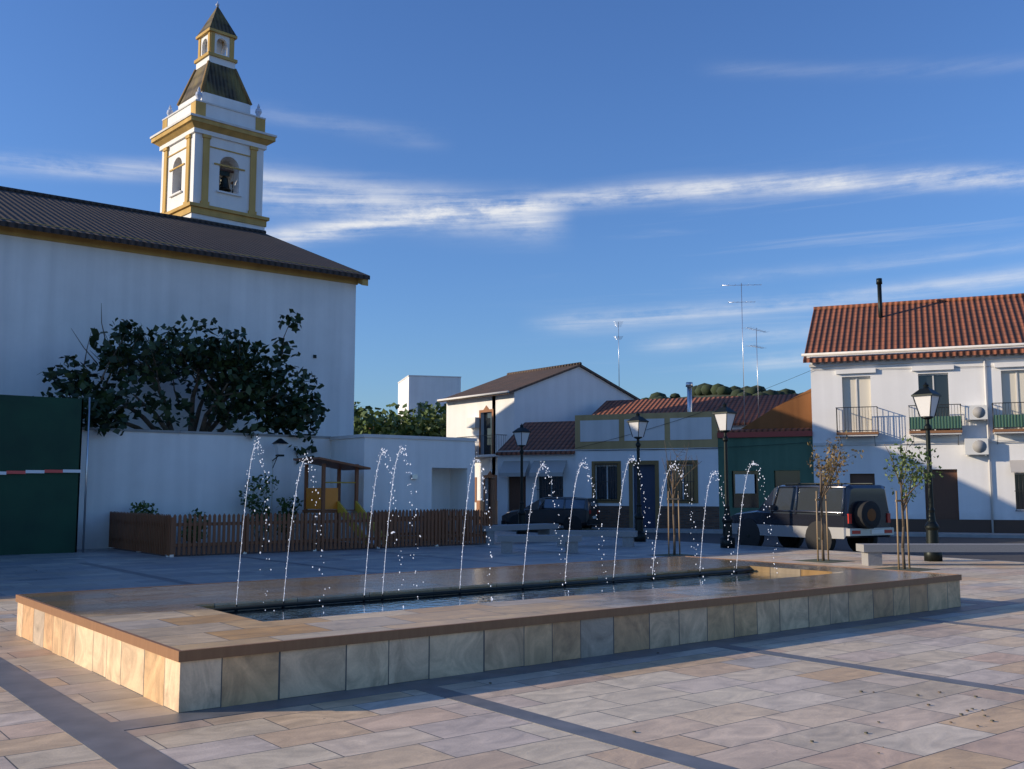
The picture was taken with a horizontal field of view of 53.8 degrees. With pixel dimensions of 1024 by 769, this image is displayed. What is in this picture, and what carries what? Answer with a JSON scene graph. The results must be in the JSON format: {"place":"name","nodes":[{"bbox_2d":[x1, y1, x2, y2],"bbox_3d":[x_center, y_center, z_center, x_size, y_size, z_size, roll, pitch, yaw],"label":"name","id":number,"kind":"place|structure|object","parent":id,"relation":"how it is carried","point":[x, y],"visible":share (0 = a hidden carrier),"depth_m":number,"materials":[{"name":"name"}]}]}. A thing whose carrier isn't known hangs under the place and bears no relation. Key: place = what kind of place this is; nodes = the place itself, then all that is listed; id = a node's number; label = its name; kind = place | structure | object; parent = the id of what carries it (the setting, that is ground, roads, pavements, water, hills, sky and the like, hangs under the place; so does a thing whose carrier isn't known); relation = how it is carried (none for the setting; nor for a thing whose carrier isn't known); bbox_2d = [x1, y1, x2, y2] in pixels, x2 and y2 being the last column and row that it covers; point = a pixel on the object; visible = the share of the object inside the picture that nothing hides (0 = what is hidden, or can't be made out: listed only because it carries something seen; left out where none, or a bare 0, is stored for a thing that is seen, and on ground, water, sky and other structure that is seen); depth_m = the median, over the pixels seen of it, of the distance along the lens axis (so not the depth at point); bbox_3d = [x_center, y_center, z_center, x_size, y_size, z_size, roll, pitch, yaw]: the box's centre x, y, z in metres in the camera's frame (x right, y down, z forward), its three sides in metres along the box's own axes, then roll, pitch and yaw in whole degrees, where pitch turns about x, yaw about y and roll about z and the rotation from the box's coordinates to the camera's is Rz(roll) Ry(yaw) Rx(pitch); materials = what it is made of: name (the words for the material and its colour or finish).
{"place":"outdoors","nodes":[
{"label":"outdoors","id":0,"kind":"place"},
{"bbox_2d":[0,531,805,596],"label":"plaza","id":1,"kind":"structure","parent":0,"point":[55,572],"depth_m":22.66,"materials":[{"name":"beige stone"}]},
{"bbox_2d":[0,395,90,554],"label":"gate","id":2,"kind":"structure","parent":1,"relation":"on","point":[40,451],"depth_m":25.95,"materials":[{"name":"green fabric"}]},
{"bbox_2d":[37,303,329,463],"bbox_3d":[-10.469,1.125,31.475,9.393,7.625,5.470,5,-8,-38],"label":"fig tree","id":3,"kind":"object","parent":1,"relation":"on","point":[293,411],"visible":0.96,"depth_m":31.02,"materials":[{"name":"green plant"}]},
{"bbox_2d":[472,523,558,543],"bbox_3d":[0.149,4.676,31.653,0.600,0.550,3.300,-6,-8,44],"label":"bench","id":4,"kind":"object","parent":1,"relation":"on","point":[546,528],"visible":0.79,"depth_m":31.23,"materials":[{"name":"stone"}]},
{"bbox_2d":[512,424,530,533],"bbox_3d":[0.370,3.539,38.072,0.500,4.160,0.500,6,-8,-43],"label":"lamp","id":5,"kind":"object","parent":1,"relation":"on","point":[521,433],"visible":0.88,"depth_m":38.04,"materials":[{"name":"black metal"}]},
{"bbox_2d":[497,535,581,552],"bbox_3d":[0.714,4.172,26.407,2.200,0.450,0.500,0,-6,0],"label":"bench","id":6,"kind":"object","parent":1,"relation":"on","point":[506,541],"visible":0.98,"depth_m":26.18,"materials":[{"name":"stone"}]},
{"bbox_2d":[553,530,637,546],"bbox_3d":[2.435,4.487,29.385,2.400,0.450,0.500,-1,-6,12],"label":"bench","id":7,"kind":"object","parent":1,"relation":"on","point":[627,538],"visible":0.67,"depth_m":29.12,"materials":[{"name":"stone"}]},
{"bbox_2d":[627,412,648,541],"bbox_3d":[4.051,2.928,32.287,0.500,4.160,0.500,6,-8,-43],"label":"lamp","id":8,"kind":"object","parent":1,"relation":"on","point":[637,423],"visible":0.96,"depth_m":32.23,"materials":[{"name":"black metal"}]},
{"bbox_2d":[652,440,702,556],"bbox_3d":[4.153,2.826,25.300,1.226,2.897,1.193,5,-8,-38],"label":"sapling","id":9,"kind":"object","parent":1,"relation":"on","point":[672,498],"visible":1,"depth_m":25.32,"materials":[{"name":"brown plant"}]},
{"bbox_2d":[712,402,736,547],"bbox_3d":[6.112,2.557,28.777,0.500,4.160,0.500,6,-8,-43],"label":"lamp","id":10,"kind":"object","parent":1,"relation":"on","point":[724,415],"visible":1,"depth_m":28.72,"materials":[{"name":"black metal"}]},
{"bbox_2d":[369,375,460,428],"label":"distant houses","id":11,"kind":"structure","parent":0,"point":[413,390],"depth_m":114.69,"materials":[{"name":"grey paint"}]},
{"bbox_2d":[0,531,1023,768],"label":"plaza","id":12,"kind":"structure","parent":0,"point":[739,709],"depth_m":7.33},
{"bbox_2d":[110,541,481,556],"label":"play floor","id":13,"kind":"structure","parent":12,"relation":"on","point":[281,551],"depth_m":28.15,"materials":[{"name":"rubber"}]},
{"bbox_2d":[129,500,158,514],"bbox_3d":[-10.396,3.932,28.349,1.073,1.346,0.862,5,-8,-38],"label":"shrub","id":14,"kind":"object","parent":13,"relation":"on","point":[146,506],"visible":0.24,"depth_m":28.24,"materials":[{"name":"green plant"}]},
{"bbox_2d":[181,508,207,542],"bbox_3d":[-9.205,4.170,29.335,0.769,1.169,0.889,-1,-6,6],"label":"shrub","id":15,"kind":"object","parent":13,"relation":"on","point":[197,513],"visible":0.34,"depth_m":29.20,"materials":[{"name":"green plant"}]},
{"bbox_2d":[238,473,278,540],"bbox_3d":[-7.654,3.741,30.431,1.196,2.168,0.777,2,-6,-18],"label":"shrub","id":16,"kind":"object","parent":13,"relation":"on","point":[257,503],"visible":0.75,"depth_m":30.42,"materials":[{"name":"green plant"}]},
{"bbox_2d":[276,497,302,539],"bbox_3d":[-6.829,4.127,30.693,0.993,1.452,0.722,5,-8,-38],"label":"shrub","id":17,"kind":"object","parent":13,"relation":"on","point":[284,505],"visible":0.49,"depth_m":30.63,"materials":[{"name":"green plant"}]},
{"bbox_2d":[108,509,491,556],"bbox_3d":[-5.968,4.197,29.450,9.900,1.040,4.900,5,-8,-38],"label":"picket fence","id":18,"kind":"object","parent":13,"relation":"on","point":[147,533],"visible":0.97,"depth_m":27.00,"materials":[{"name":"brown wood"}]},
{"bbox_2d":[293,457,385,545],"bbox_3d":[-4.974,3.443,29.640,1.700,2.580,3.150,5,-8,-38],"label":"playground playhouse","id":19,"kind":"object","parent":13,"relation":"on","point":[329,501],"visible":0.79,"depth_m":29.76,"materials":[{"name":"wood"},{"name":"plastic"}]},
{"bbox_2d":[15,556,961,712],"bbox_3d":[0.344,2.725,12.679,11.020,0.443,5.140,5,-8,-38],"label":"fountain","id":20,"kind":"object","parent":12,"relation":"on","point":[183,648],"visible":0.91,"depth_m":9.89,"materials":[{"name":"stone"},{"name":"water"}]},
{"bbox_2d":[221,571,808,621],"bbox_3d":[0.742,2.554,12.372,8.850,0.001,1.700,5,-8,-38],"label":"water surface","id":21,"kind":"object","parent":20,"relation":"on","point":[318,610],"visible":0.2,"depth_m":11.81,"materials":[{"name":"blue liquid"}]},
{"bbox_2d":[234,438,777,612],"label":"fountain water jets","id":22,"kind":"object","parent":21,"relation":"on","point":[392,532],"visible":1,"depth_m":11.90,"materials":[{"name":"white liquid"}]},
{"bbox_2d":[0,546,1023,768],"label":"bands","id":23,"kind":"object","parent":12,"relation":"on","point":[116,745],"visible":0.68,"depth_m":7.84,"materials":[{"name":"grey stone"}]},
{"bbox_2d":[36,554,1011,767],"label":"debris","id":24,"kind":"object","parent":12,"relation":"on","point":[877,721],"visible":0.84,"depth_m":7.24,"materials":[{"name":"brown plant"}]},
{"bbox_2d":[792,430,863,562],"bbox_3d":[7.224,2.568,23.216,1.249,2.975,1.654,3,-7,-23],"label":"sapling","id":25,"kind":"object","parent":12,"relation":"on","point":[830,469],"visible":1,"depth_m":23.20,"materials":[{"name":"brown plant"}]},
{"bbox_2d":[873,436,942,571],"bbox_3d":[8.112,2.396,20.662,1.364,2.780,1.407,5,-8,-38],"label":"sapling","id":26,"kind":"object","parent":12,"relation":"on","point":[913,478],"visible":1,"depth_m":20.72,"materials":[{"name":"green plant"}]},
{"bbox_2d":[911,382,942,561],"bbox_3d":[9.696,1.992,23.422,0.500,4.160,0.500,6,-8,-43],"label":"lamp","id":27,"kind":"object","parent":12,"relation":"on","point":[926,398],"visible":0.89,"depth_m":23.38,"materials":[{"name":"black metal"}]},
{"bbox_2d":[856,543,1023,565],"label":"bench","id":28,"kind":"object","parent":12,"relation":"on","point":[871,554],"visible":1,"depth_m":21.74,"materials":[{"name":"stone"}]},
{"bbox_2d":[0,0,1023,421],"label":"sky","id":29,"kind":"structure","parent":0,"point":[513,183],"materials":[{"name":"blue"}]},
{"bbox_2d":[497,450,574,526],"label":"house wall","id":30,"kind":"structure","parent":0,"point":[561,469],"depth_m":45.97,"materials":[{"name":"white paint"}]},
{"bbox_2d":[496,421,574,454],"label":"roof","id":31,"kind":"structure","parent":30,"relation":"on","point":[557,435],"depth_m":47.25,"materials":[{"name":"red tile"}]},
{"bbox_2d":[575,283,764,528],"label":"ochre house","id":32,"kind":"structure","parent":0,"point":[608,461],"depth_m":44.07,"materials":[{"name":"white paint"}]},
{"bbox_2d":[592,394,798,428],"bbox_3d":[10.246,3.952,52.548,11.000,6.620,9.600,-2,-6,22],"label":"roof","id":33,"kind":"structure","parent":32,"relation":"on","point":[767,403],"depth_m":51.54,"materials":[{"name":"red tile"}]},
{"bbox_2d":[642,383,802,398],"bbox_3d":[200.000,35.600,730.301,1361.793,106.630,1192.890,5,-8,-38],"label":"trees","id":34,"kind":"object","parent":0,"point":[709,390],"depth_m":742.11,"materials":[{"name":"green plant"}]},
{"bbox_2d":[482,524,1023,561],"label":"asphalt","id":35,"kind":"structure","parent":0,"point":[840,545],"depth_m":34.57,"materials":[{"name":"grey asphalt"}]},
{"bbox_2d":[0,218,367,436],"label":"church walls","id":36,"kind":"structure","parent":35,"relation":"on","point":[56,290],"depth_m":34.22,"materials":[{"name":"white paint"}]},
{"bbox_2d":[0,186,369,279],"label":"roof","id":37,"kind":"structure","parent":36,"relation":"on","point":[26,206],"depth_m":37.98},
{"bbox_2d":[77,427,330,548],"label":"low wall","id":38,"kind":"structure","parent":35,"relation":"on","point":[172,473],"depth_m":29.81,"materials":[{"name":"white paint"}]},
{"bbox_2d":[271,438,288,512],"bbox_3d":[-7.264,3.280,31.150,0.400,3.220,0.708,5,-8,-38],"label":"wall lantern","id":39,"kind":"object","parent":38,"relation":"attached to","point":[279,444],"visible":0.93,"depth_m":31.11,"materials":[{"name":"black metal"}]},
{"bbox_2d":[150,1,276,229],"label":"tower","id":40,"kind":"structure","parent":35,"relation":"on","point":[212,139],"depth_m":47.69,"materials":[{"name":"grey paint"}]},
{"bbox_2d":[354,402,386,434],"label":"tree","id":41,"kind":"object","parent":35,"relation":"on","point":[359,423],"visible":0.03,"depth_m":62.41,"materials":[{"name":"green plant"}]},
{"bbox_2d":[354,403,426,435],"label":"tree","id":42,"kind":"object","parent":35,"relation":"on","point":[381,427],"visible":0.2,"depth_m":57.69,"materials":[{"name":"green plant"}]},
{"bbox_2d":[329,434,476,543],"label":"box building","id":43,"kind":"structure","parent":35,"relation":"on","point":[439,468],"depth_m":32.07,"materials":[{"name":"white paint"}]},
{"bbox_2d":[387,401,446,434],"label":"tree","id":44,"kind":"object","parent":35,"relation":"on","point":[430,410],"visible":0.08,"depth_m":70.66,"materials":[{"name":"green plant"}]},
{"bbox_2d":[406,413,446,436],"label":"tree","id":45,"kind":"object","parent":35,"relation":"on","point":[433,429],"visible":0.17,"depth_m":58.75,"materials":[{"name":"green plant"}]},
{"bbox_2d":[446,367,634,523],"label":"gabled house","id":46,"kind":"structure","parent":35,"relation":"on","point":[491,424],"depth_m":54.07,"materials":[{"name":"grey paint"}]},
{"bbox_2d":[437,322,638,402],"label":"roof","id":47,"kind":"structure","parent":46,"relation":"on","point":[510,382],"depth_m":55.75,"materials":[{"name":"brown tile"}]},
{"bbox_2d":[501,497,599,531],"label":"hatchback","id":48,"kind":"object","parent":35,"relation":"on","point":[584,513],"visible":0.78,"depth_m":42.30,"materials":[{"name":"black"}]},
{"bbox_2d":[225,355,983,449],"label":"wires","id":49,"kind":"object","parent":35,"relation":"on","point":[314,356],"visible":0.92,"depth_m":42.26,"materials":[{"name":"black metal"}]},
{"bbox_2d":[505,531,1023,562],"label":"kerb","id":50,"kind":"structure","parent":35,"relation":"on","point":[829,550],"depth_m":26.80,"materials":[{"name":"concrete"}]},
{"bbox_2d":[731,483,893,551],"bbox_3d":[8.618,3.895,29.471,2.162,2.013,5.060,3,-7,-29],"label":"suv","id":51,"kind":"object","parent":35,"relation":"on","point":[858,513],"visible":0.87,"depth_m":28.17,"materials":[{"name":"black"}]},
{"bbox_2d":[801,343,1023,532],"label":"house","id":52,"kind":"structure","parent":35,"relation":"on","point":[976,430],"depth_m":39.74,"materials":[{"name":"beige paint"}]},
{"bbox_2d":[803,278,1023,362],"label":"roof","id":53,"kind":"structure","parent":52,"relation":"on","point":[966,321],"depth_m":42.70,"materials":[{"name":"red tile"}]},
{"bbox_2d":[717,389,813,528],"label":"green house","id":54,"kind":"structure","parent":0,"point":[785,425],"depth_m":42.34,"materials":[{"name":"green paint"}]},
{"bbox_2d":[527,527,1023,537],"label":"road","id":55,"kind":"structure","parent":0,"point":[923,534],"depth_m":39.13,"materials":[{"name":"grey asphalt"}]}
]}

